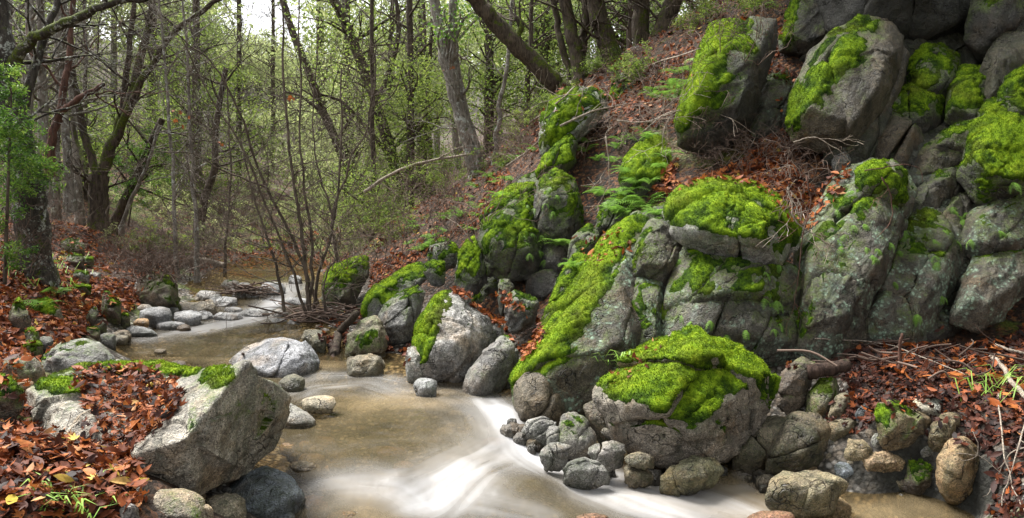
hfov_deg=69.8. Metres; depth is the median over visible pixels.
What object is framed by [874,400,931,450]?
boulder
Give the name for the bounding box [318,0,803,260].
bare brush
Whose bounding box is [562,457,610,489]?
stone
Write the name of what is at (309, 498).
stone
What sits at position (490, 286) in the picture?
outcrop rock
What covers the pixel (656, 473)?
stone
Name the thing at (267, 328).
stone
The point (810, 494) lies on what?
boulder
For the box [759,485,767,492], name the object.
stone
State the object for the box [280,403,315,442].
stone
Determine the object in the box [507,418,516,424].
stone
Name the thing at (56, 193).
tree
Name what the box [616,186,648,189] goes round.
fern
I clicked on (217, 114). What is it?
tree
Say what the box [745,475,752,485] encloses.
stone
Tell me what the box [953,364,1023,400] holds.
grass
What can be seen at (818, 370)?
log
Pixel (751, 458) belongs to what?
boulder
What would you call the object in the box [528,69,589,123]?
branch
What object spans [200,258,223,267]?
log
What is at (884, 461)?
stone
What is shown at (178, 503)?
boulder
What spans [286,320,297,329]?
stone
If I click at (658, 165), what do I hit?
fern
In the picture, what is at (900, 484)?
stone
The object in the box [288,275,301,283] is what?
stone
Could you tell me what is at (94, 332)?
stone
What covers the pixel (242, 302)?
stone
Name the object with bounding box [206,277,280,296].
drift sticks
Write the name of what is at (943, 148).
cliff rock
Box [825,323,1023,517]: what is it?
fallen leaves
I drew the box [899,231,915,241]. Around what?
fern
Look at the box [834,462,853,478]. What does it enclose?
stone
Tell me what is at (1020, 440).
vine
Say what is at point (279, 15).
sky
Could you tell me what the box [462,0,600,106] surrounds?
leafy tree
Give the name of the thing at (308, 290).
bare sapling
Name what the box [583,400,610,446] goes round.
boulder
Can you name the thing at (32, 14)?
tree
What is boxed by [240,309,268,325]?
boulder
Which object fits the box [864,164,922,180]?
vine
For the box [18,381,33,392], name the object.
stone
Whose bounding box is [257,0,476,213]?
oak tree
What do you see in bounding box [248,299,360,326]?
drift sticks
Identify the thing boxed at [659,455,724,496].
boulder
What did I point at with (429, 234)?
fern
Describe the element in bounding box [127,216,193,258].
leafy shrub
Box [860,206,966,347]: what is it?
cliff rock
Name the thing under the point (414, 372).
stone
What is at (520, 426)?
stone
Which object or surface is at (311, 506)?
stone
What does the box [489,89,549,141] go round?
leafy shrub
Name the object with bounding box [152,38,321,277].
tree
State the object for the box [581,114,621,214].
vine
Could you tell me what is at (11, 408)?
boulder
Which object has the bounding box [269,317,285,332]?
stone
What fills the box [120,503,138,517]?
stone
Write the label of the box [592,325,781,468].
boulder
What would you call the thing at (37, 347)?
stone
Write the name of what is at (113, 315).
boulder
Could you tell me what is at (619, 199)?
fern
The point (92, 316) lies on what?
stone
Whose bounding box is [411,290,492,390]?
boulder
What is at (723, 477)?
stone
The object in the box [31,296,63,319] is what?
rock slab
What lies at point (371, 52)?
leafy tree
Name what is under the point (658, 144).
vine
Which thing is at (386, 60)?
tree
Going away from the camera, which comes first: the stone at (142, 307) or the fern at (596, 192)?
the fern at (596, 192)
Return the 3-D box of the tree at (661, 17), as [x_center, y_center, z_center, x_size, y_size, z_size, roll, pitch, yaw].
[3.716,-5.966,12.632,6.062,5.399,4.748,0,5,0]
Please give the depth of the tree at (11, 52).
8.42 m
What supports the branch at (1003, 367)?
on the fallen leaves at (921, 392)
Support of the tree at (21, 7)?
on the ground at (866, 490)
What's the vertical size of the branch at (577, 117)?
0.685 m
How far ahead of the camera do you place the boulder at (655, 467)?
5.45 m
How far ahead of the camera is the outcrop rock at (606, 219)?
8.46 m
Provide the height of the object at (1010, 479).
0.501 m
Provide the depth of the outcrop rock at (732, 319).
6.40 m
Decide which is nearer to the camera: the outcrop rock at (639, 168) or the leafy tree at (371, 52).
the outcrop rock at (639, 168)
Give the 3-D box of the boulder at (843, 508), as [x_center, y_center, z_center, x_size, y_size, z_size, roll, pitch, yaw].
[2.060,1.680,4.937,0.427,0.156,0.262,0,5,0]
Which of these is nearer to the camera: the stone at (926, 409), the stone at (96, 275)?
the stone at (926, 409)
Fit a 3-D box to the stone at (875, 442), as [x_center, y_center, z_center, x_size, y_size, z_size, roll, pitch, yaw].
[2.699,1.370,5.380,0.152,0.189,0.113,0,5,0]
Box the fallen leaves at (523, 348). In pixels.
[291,170,798,383]
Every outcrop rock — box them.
[471,170,538,302]
[477,181,543,281]
[509,214,649,417]
[513,371,564,425]
[525,268,558,301]
[533,167,584,245]
[535,132,577,179]
[536,252,588,333]
[538,86,608,156]
[540,243,568,272]
[567,223,599,261]
[595,192,632,235]
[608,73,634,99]
[617,133,671,197]
[629,202,663,218]
[631,277,665,344]
[632,216,682,285]
[661,174,802,265]
[661,300,800,367]
[663,246,801,314]
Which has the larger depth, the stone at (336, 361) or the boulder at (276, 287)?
the boulder at (276, 287)
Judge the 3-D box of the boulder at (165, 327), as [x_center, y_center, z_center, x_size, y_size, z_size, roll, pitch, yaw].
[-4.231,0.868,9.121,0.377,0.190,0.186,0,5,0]
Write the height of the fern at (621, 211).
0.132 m
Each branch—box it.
[0,258,39,279]
[363,135,476,202]
[506,140,537,166]
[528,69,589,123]
[560,78,646,126]
[620,30,700,81]
[815,338,964,374]
[826,350,950,386]
[856,345,952,387]
[989,355,1023,398]
[994,343,1023,354]
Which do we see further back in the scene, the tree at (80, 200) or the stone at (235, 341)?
the tree at (80, 200)
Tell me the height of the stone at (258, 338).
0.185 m
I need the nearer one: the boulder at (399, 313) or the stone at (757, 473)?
the stone at (757, 473)
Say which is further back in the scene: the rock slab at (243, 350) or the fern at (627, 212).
the fern at (627, 212)
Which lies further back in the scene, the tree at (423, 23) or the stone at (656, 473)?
the tree at (423, 23)
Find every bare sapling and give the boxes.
[26,0,353,304]
[115,0,467,332]
[215,1,445,262]
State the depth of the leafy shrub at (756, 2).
10.32 m
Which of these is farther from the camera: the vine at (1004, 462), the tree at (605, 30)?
the tree at (605, 30)
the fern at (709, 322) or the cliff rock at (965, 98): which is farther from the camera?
the cliff rock at (965, 98)
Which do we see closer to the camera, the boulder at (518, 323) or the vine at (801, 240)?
the vine at (801, 240)
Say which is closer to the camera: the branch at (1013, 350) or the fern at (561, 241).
the branch at (1013, 350)
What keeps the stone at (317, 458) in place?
on the stone at (317, 476)
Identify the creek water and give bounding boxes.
[138,267,905,517]
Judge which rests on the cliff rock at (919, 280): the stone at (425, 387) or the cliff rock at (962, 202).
the cliff rock at (962, 202)
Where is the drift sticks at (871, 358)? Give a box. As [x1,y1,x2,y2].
[777,323,1023,381]
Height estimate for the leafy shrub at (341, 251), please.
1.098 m
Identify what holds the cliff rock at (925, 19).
on the cliff rock at (955, 41)
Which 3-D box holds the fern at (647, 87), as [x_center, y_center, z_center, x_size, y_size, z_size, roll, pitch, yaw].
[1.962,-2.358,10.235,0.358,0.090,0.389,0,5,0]
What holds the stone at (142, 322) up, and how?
on the ground at (866, 490)
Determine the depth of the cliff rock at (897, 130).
7.94 m
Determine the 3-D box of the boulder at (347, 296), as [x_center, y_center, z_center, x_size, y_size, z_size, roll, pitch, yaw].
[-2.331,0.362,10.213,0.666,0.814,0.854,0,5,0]
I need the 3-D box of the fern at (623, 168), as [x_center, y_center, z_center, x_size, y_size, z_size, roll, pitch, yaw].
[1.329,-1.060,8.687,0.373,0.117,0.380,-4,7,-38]
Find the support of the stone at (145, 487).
on the ground at (866, 490)
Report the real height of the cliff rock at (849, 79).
1.728 m
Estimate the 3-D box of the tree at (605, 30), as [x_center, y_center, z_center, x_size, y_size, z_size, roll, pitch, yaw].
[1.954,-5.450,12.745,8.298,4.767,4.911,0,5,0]
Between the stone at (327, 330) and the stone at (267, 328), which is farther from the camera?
the stone at (267, 328)
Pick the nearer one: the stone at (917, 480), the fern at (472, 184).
the stone at (917, 480)
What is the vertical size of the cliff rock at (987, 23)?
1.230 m
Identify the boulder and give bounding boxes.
[0,373,23,421]
[3,354,45,383]
[8,296,30,331]
[25,358,290,494]
[41,338,114,372]
[60,237,84,255]
[100,291,121,324]
[135,274,180,310]
[139,306,172,327]
[153,488,206,517]
[156,321,184,333]
[174,310,201,326]
[181,301,216,320]
[211,296,237,312]
[212,312,242,329]
[230,465,305,517]
[232,337,319,377]
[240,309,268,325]
[260,282,285,298]
[285,297,305,311]
[321,255,369,309]
[344,315,387,360]
[346,353,385,387]
[360,261,426,318]
[378,285,425,344]
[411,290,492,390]
[427,236,458,270]
[454,235,486,294]
[462,334,514,395]
[504,289,538,333]
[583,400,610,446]
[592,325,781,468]
[627,451,665,471]
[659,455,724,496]
[731,415,785,476]
[765,411,830,474]
[765,470,848,517]
[776,356,815,415]
[805,376,839,415]
[822,497,851,517]
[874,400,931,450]
[927,412,960,452]
[935,436,978,504]
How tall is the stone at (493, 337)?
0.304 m
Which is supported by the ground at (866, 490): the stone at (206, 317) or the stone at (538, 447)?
the stone at (206, 317)
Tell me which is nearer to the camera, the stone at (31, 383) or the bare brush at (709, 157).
the stone at (31, 383)
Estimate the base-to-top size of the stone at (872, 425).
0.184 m
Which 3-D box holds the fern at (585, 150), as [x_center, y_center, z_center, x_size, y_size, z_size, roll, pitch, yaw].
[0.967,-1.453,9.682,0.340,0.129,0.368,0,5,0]
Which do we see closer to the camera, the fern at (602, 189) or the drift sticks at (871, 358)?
the drift sticks at (871, 358)
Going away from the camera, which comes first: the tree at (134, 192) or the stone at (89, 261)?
the stone at (89, 261)
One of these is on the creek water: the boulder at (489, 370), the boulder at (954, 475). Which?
the boulder at (489, 370)
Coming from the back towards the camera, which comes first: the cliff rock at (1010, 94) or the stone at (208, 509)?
the cliff rock at (1010, 94)
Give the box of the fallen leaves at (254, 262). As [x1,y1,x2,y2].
[192,66,603,273]
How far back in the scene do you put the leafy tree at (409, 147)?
15.44 m
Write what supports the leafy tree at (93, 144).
on the ground at (866, 490)
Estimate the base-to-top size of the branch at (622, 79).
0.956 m
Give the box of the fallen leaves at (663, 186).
[527,0,851,229]
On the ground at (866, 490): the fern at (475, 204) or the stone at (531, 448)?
the fern at (475, 204)
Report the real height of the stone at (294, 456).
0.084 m
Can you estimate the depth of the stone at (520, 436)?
5.77 m
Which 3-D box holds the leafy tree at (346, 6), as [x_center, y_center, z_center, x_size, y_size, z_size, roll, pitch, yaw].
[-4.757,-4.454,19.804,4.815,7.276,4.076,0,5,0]
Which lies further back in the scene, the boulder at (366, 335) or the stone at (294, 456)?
the boulder at (366, 335)
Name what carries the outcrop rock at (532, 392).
in the creek water
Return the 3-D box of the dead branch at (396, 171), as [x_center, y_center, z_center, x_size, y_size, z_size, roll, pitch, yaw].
[-1.539,-1.481,12.742,1.951,1.346,0.805,0,5,0]
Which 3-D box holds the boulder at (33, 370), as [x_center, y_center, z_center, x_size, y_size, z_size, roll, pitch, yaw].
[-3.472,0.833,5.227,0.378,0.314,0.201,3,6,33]
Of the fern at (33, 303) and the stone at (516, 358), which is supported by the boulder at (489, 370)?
the stone at (516, 358)
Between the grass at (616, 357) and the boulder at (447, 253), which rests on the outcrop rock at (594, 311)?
the grass at (616, 357)
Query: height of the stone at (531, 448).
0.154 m
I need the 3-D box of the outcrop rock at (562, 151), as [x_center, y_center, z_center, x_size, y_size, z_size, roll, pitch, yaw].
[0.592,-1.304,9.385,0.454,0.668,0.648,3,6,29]
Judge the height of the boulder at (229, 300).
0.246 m
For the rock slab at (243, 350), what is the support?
on the boulder at (281, 357)
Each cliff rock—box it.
[673,16,777,153]
[750,68,792,137]
[778,0,825,61]
[784,13,909,153]
[789,157,917,363]
[816,0,970,39]
[823,107,892,166]
[853,158,909,207]
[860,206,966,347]
[874,114,923,166]
[888,119,976,306]
[891,81,944,133]
[903,32,981,118]
[906,42,961,106]
[912,165,963,210]
[915,117,976,174]
[927,306,962,343]
[942,192,972,217]
[944,63,985,124]
[949,249,1023,333]
[956,97,1023,205]
[959,197,1023,260]
[963,0,1023,62]
[979,27,1023,99]
[996,64,1023,115]
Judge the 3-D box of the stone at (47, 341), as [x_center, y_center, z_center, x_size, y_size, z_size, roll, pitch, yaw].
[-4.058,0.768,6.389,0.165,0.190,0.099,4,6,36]
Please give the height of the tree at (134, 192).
3.629 m
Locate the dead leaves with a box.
[172,110,190,128]
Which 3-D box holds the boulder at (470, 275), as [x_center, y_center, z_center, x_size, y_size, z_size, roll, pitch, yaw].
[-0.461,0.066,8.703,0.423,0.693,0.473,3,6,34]
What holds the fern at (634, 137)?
on the ground at (866, 490)
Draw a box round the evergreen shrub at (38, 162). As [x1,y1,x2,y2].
[0,59,69,283]
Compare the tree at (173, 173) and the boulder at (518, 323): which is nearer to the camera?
the boulder at (518, 323)
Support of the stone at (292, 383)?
in the creek water
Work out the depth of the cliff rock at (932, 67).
8.48 m
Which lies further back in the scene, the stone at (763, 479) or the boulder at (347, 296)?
the boulder at (347, 296)
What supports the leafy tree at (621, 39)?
on the ground at (866, 490)
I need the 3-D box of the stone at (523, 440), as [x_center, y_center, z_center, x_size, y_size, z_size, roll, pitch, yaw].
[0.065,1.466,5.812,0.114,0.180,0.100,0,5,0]
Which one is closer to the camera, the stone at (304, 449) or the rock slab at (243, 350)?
the stone at (304, 449)
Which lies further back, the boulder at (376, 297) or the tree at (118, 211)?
the tree at (118, 211)
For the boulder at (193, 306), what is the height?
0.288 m
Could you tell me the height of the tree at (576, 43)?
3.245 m
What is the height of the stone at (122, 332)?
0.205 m
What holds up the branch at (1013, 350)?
on the fallen leaves at (921, 392)
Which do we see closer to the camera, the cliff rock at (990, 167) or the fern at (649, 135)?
the cliff rock at (990, 167)
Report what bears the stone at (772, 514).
in the creek water
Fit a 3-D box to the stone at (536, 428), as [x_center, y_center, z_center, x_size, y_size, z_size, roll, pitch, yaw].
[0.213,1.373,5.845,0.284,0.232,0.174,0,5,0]
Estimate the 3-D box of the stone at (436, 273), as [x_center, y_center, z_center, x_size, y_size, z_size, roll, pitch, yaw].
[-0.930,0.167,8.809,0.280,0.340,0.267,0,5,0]
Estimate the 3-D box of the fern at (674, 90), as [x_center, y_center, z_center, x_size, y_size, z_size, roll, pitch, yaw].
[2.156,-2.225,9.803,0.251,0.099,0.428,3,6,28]
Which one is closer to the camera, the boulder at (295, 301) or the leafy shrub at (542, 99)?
the boulder at (295, 301)
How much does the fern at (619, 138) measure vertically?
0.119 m
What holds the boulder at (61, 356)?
on the ground at (866, 490)
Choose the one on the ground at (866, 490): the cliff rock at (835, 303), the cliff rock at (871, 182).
the cliff rock at (835, 303)
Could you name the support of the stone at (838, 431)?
on the ground at (866, 490)
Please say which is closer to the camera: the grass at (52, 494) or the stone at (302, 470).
the grass at (52, 494)
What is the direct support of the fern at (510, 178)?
on the ground at (866, 490)
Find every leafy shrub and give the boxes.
[83,183,124,200]
[99,224,140,249]
[112,177,189,209]
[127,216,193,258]
[138,188,259,227]
[178,206,251,255]
[207,177,293,228]
[232,215,318,252]
[267,185,368,240]
[303,221,367,262]
[314,181,362,237]
[348,201,428,254]
[402,145,473,194]
[466,147,516,169]
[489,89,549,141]
[501,126,527,152]
[535,81,578,109]
[564,46,623,77]
[584,40,660,87]
[668,0,740,33]
[712,0,783,15]
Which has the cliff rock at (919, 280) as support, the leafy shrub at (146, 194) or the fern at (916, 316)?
the fern at (916, 316)
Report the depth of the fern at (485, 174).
11.62 m
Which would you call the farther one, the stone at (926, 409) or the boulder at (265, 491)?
the stone at (926, 409)
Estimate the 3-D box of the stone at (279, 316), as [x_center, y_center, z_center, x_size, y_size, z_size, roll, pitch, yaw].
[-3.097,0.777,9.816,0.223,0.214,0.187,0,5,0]
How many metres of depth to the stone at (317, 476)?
5.14 m
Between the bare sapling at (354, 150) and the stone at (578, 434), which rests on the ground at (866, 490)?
the bare sapling at (354, 150)
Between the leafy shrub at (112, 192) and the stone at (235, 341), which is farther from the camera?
the leafy shrub at (112, 192)
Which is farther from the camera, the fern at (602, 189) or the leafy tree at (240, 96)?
the leafy tree at (240, 96)
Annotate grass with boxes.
[0,250,99,288]
[4,466,125,517]
[594,350,630,366]
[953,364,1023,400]
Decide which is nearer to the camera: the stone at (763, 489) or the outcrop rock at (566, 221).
the stone at (763, 489)
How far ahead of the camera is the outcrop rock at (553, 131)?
9.68 m
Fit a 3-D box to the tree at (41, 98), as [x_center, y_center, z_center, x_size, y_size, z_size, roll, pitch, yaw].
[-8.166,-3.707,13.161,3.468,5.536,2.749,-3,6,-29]
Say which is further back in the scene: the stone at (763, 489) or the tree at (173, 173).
the tree at (173, 173)
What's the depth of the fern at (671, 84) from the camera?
9.95 m
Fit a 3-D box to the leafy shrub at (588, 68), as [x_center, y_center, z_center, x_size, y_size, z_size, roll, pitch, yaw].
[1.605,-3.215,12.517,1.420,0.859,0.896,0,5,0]
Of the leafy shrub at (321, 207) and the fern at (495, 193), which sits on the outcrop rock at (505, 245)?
the fern at (495, 193)
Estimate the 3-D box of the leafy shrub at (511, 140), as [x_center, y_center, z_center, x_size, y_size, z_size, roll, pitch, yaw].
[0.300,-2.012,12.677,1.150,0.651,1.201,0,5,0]
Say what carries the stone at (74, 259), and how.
on the ground at (866, 490)
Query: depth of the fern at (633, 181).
8.48 m
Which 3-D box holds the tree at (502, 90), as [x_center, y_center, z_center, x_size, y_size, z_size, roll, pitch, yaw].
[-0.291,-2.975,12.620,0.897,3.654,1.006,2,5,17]
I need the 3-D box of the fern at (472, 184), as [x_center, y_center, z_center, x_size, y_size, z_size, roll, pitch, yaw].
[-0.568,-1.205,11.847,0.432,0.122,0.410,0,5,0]
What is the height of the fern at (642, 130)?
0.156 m
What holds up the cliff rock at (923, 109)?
on the ground at (866, 490)
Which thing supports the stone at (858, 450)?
on the ground at (866, 490)
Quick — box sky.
[86,0,694,68]
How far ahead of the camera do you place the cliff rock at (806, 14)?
9.32 m
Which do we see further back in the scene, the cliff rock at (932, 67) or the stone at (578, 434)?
the cliff rock at (932, 67)
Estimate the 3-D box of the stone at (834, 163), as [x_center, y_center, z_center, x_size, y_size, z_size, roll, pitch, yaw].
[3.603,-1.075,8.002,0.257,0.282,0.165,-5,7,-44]
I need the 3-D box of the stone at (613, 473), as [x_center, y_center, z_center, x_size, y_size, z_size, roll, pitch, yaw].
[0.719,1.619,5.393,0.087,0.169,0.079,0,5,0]
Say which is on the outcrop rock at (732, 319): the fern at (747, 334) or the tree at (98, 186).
the fern at (747, 334)
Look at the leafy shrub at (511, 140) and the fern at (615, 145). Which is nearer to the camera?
the fern at (615, 145)
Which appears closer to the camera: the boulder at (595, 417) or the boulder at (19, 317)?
the boulder at (595, 417)
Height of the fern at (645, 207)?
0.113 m
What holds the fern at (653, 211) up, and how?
on the outcrop rock at (658, 206)
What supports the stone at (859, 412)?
on the ground at (866, 490)
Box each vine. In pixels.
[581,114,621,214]
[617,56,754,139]
[626,113,679,162]
[642,71,710,131]
[760,187,846,267]
[773,174,811,335]
[793,135,863,170]
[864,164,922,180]
[870,177,892,237]
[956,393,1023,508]
[983,447,1023,496]
[1001,425,1023,505]
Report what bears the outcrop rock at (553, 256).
on the ground at (866, 490)
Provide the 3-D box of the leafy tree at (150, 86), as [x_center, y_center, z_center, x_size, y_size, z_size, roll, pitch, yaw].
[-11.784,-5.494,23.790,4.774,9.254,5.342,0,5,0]
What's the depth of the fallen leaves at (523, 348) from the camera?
8.05 m
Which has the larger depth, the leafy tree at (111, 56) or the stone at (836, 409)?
the leafy tree at (111, 56)
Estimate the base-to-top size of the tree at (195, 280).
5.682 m
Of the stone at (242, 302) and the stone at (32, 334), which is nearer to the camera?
the stone at (32, 334)
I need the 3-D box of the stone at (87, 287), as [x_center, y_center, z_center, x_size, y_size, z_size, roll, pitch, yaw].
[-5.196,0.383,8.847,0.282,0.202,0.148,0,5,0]
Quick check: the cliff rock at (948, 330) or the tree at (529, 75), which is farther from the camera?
the tree at (529, 75)
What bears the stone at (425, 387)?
in the creek water
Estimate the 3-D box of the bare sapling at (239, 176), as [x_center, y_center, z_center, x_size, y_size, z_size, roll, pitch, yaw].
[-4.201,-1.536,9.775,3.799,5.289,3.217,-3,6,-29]
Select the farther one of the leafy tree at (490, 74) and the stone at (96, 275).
the leafy tree at (490, 74)
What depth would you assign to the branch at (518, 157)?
11.04 m
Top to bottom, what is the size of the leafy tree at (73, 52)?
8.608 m
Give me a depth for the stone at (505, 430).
5.83 m
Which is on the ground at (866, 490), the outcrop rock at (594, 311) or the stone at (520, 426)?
the outcrop rock at (594, 311)
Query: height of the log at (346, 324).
0.527 m
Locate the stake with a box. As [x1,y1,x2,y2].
[897,333,903,374]
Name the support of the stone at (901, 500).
on the ground at (866, 490)
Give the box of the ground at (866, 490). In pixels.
[0,0,1023,517]
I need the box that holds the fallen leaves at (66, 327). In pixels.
[0,215,182,439]
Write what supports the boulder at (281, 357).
on the ground at (866, 490)
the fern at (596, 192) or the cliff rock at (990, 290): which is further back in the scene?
the fern at (596, 192)
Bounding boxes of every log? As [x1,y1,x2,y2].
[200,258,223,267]
[329,310,359,356]
[806,359,851,379]
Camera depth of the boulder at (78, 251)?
11.19 m
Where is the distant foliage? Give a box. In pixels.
[13,0,691,212]
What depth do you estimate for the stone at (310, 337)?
8.03 m
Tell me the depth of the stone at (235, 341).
8.71 m
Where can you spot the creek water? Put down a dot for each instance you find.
(393, 447)
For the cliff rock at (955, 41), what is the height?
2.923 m
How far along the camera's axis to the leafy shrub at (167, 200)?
18.77 m
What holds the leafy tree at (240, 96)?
on the ground at (866, 490)
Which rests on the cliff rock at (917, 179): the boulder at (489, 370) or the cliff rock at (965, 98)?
the cliff rock at (965, 98)
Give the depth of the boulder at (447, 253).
9.11 m
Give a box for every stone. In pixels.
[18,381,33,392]
[23,340,43,358]
[24,326,39,341]
[40,336,53,353]
[65,252,84,269]
[71,283,91,296]
[72,269,89,283]
[84,255,94,268]
[86,306,98,325]
[86,326,100,342]
[90,272,100,278]
[94,317,106,334]
[100,333,116,351]
[113,330,131,346]
[116,335,128,349]
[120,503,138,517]
[121,312,130,328]
[133,318,148,327]
[136,485,147,500]
[137,304,151,310]
[154,349,166,357]
[170,307,178,319]
[174,360,186,365]
[176,324,190,330]
[187,358,203,365]
[197,290,221,300]
[199,311,212,324]
[204,504,213,517]
[207,329,222,341]
[207,493,246,517]
[221,279,238,289]
[221,487,231,493]
[224,307,242,312]
[226,336,242,344]
[232,293,246,305]
[246,294,259,305]
[254,335,265,342]
[264,319,271,332]
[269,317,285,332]
[273,309,288,322]
[278,374,304,402]
[278,512,294,517]
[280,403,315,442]
[280,443,294,455]
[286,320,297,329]
[286,451,300,462]
[286,461,321,482]
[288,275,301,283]
[288,461,316,479]
[298,453,325,470]
[299,441,310,452]
[301,329,326,356]
[301,395,335,413]
[302,504,308,517]
[305,495,313,503]
[306,500,323,517]
[308,446,323,454]
[319,355,329,368]
[320,328,329,333]
[327,341,345,376]
[328,455,334,461]
[334,311,351,323]
[341,511,356,516]
[405,346,422,383]
[413,378,436,396]
[423,259,445,287]
[437,389,458,394]
[488,329,496,345]
[492,322,503,338]
[497,279,513,315]
[500,424,514,437]
[503,369,512,389]
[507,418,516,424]
[509,422,519,434]
[512,348,518,368]
[513,432,526,445]
[515,433,525,443]
[518,424,524,431]
[521,416,556,445]
[526,439,538,446]
[527,444,535,454]
[536,443,541,452]
[539,442,571,471]
[546,425,559,443]
[558,411,596,459]
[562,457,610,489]
[576,513,607,517]
[588,440,626,471]
[610,470,615,477]
[623,452,654,488]
[649,469,661,485]
[719,465,727,480]
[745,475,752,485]
[747,510,794,517]
[752,469,766,486]
[755,474,771,489]
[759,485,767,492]
[828,392,850,419]
[829,418,856,441]
[831,152,850,171]
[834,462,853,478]
[844,438,872,460]
[854,405,871,421]
[862,451,905,472]
[865,428,876,438]
[868,420,876,429]
[871,433,879,447]
[896,479,902,490]
[896,493,906,512]
[903,458,932,497]
[913,397,947,416]
[920,446,933,457]
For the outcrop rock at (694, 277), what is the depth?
6.54 m
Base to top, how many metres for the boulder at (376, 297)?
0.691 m
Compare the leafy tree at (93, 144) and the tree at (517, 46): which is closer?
the tree at (517, 46)
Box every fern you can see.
[23,299,63,309]
[40,287,76,294]
[408,244,428,249]
[420,232,443,236]
[463,182,479,187]
[466,201,484,208]
[473,170,495,176]
[485,191,506,196]
[496,175,512,180]
[539,238,569,245]
[557,258,581,267]
[577,137,597,142]
[577,144,598,152]
[582,186,596,193]
[584,153,604,160]
[590,188,612,195]
[595,186,613,194]
[596,156,621,161]
[599,200,624,206]
[605,141,625,148]
[606,195,636,203]
[608,134,628,140]
[608,204,635,214]
[612,165,631,172]
[613,188,635,194]
[613,204,643,210]
[615,193,668,204]
[615,210,643,218]
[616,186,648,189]
[619,133,647,140]
[621,176,648,183]
[629,126,657,134]
[640,133,653,138]
[641,205,662,213]
[642,208,660,214]
[643,86,659,89]
[645,90,660,96]
[646,162,668,167]
[653,149,682,156]
[656,90,676,97]
[657,80,677,89]
[660,65,690,74]
[662,88,680,94]
[705,320,712,330]
[742,330,749,340]
[770,301,783,313]
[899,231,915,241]
[913,314,922,326]
[1007,182,1023,192]
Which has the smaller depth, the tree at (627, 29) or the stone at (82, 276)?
the stone at (82, 276)
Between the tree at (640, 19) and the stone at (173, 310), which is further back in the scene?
the tree at (640, 19)
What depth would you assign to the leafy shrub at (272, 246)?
17.59 m
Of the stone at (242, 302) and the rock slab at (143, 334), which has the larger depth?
the stone at (242, 302)
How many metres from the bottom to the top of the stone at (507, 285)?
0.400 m
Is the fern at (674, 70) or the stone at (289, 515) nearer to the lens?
the stone at (289, 515)
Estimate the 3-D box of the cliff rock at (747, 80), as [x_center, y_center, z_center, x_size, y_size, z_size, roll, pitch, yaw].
[2.518,-2.091,8.729,0.901,1.714,1.618,4,7,41]
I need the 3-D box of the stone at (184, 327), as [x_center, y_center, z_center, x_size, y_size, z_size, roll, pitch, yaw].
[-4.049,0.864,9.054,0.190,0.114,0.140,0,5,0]
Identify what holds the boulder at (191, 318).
on the ground at (866, 490)
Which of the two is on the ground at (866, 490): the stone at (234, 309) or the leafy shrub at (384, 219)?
the leafy shrub at (384, 219)
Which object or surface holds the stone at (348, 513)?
in the creek water
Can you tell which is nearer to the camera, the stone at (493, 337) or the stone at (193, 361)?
the stone at (493, 337)
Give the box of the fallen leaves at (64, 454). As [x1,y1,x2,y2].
[0,360,188,517]
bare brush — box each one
[0,173,257,296]
[111,119,433,273]
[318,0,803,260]
[578,67,853,260]
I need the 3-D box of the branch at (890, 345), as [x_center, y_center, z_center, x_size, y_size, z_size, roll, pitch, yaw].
[3.215,0.769,6.227,1.115,0.167,0.541,4,6,35]
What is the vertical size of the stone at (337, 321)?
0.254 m
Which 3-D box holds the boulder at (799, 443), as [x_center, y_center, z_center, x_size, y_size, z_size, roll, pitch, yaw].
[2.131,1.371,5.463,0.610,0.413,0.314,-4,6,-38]
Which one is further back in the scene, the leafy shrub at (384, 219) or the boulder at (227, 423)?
the leafy shrub at (384, 219)
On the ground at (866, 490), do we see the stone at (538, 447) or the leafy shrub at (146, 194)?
the leafy shrub at (146, 194)
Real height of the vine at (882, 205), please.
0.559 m
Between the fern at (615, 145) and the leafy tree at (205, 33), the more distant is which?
the leafy tree at (205, 33)
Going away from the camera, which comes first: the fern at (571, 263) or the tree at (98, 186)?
the fern at (571, 263)
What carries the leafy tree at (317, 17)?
on the ground at (866, 490)
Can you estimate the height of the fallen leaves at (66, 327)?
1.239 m
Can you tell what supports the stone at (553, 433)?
on the stone
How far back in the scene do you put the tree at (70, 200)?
13.46 m
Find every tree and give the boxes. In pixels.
[0,0,79,152]
[0,0,173,287]
[3,0,95,211]
[9,0,148,212]
[9,0,154,207]
[10,0,121,132]
[10,0,256,235]
[12,0,124,133]
[13,0,118,225]
[14,0,176,176]
[15,0,158,221]
[21,0,144,199]
[24,0,200,142]
[86,0,294,285]
[88,79,267,235]
[90,0,225,125]
[97,0,226,190]
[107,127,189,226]
[109,0,249,275]
[116,87,237,235]
[127,0,274,201]
[137,2,314,239]
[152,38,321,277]
[182,0,299,191]
[200,0,438,199]
[209,0,339,166]
[253,0,420,228]
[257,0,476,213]
[285,0,369,164]
[307,0,458,240]
[331,0,464,205]
[331,0,501,197]
[337,0,493,208]
[362,0,477,198]
[362,0,499,202]
[395,0,513,179]
[417,0,576,159]
[450,0,593,155]
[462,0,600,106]
[465,0,570,94]
[476,0,516,165]
[480,1,592,135]
[498,0,643,85]
[533,0,650,45]
[536,0,711,64]
[543,0,660,63]
[576,0,695,48]
[577,0,702,36]
[622,0,702,31]
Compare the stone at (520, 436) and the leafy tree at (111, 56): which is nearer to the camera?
the stone at (520, 436)
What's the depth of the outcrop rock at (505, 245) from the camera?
8.54 m
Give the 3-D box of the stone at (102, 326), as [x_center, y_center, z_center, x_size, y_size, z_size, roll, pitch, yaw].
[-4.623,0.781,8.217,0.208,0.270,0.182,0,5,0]
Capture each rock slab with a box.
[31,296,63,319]
[126,326,158,342]
[229,342,258,363]
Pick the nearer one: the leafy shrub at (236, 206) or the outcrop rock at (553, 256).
the outcrop rock at (553, 256)

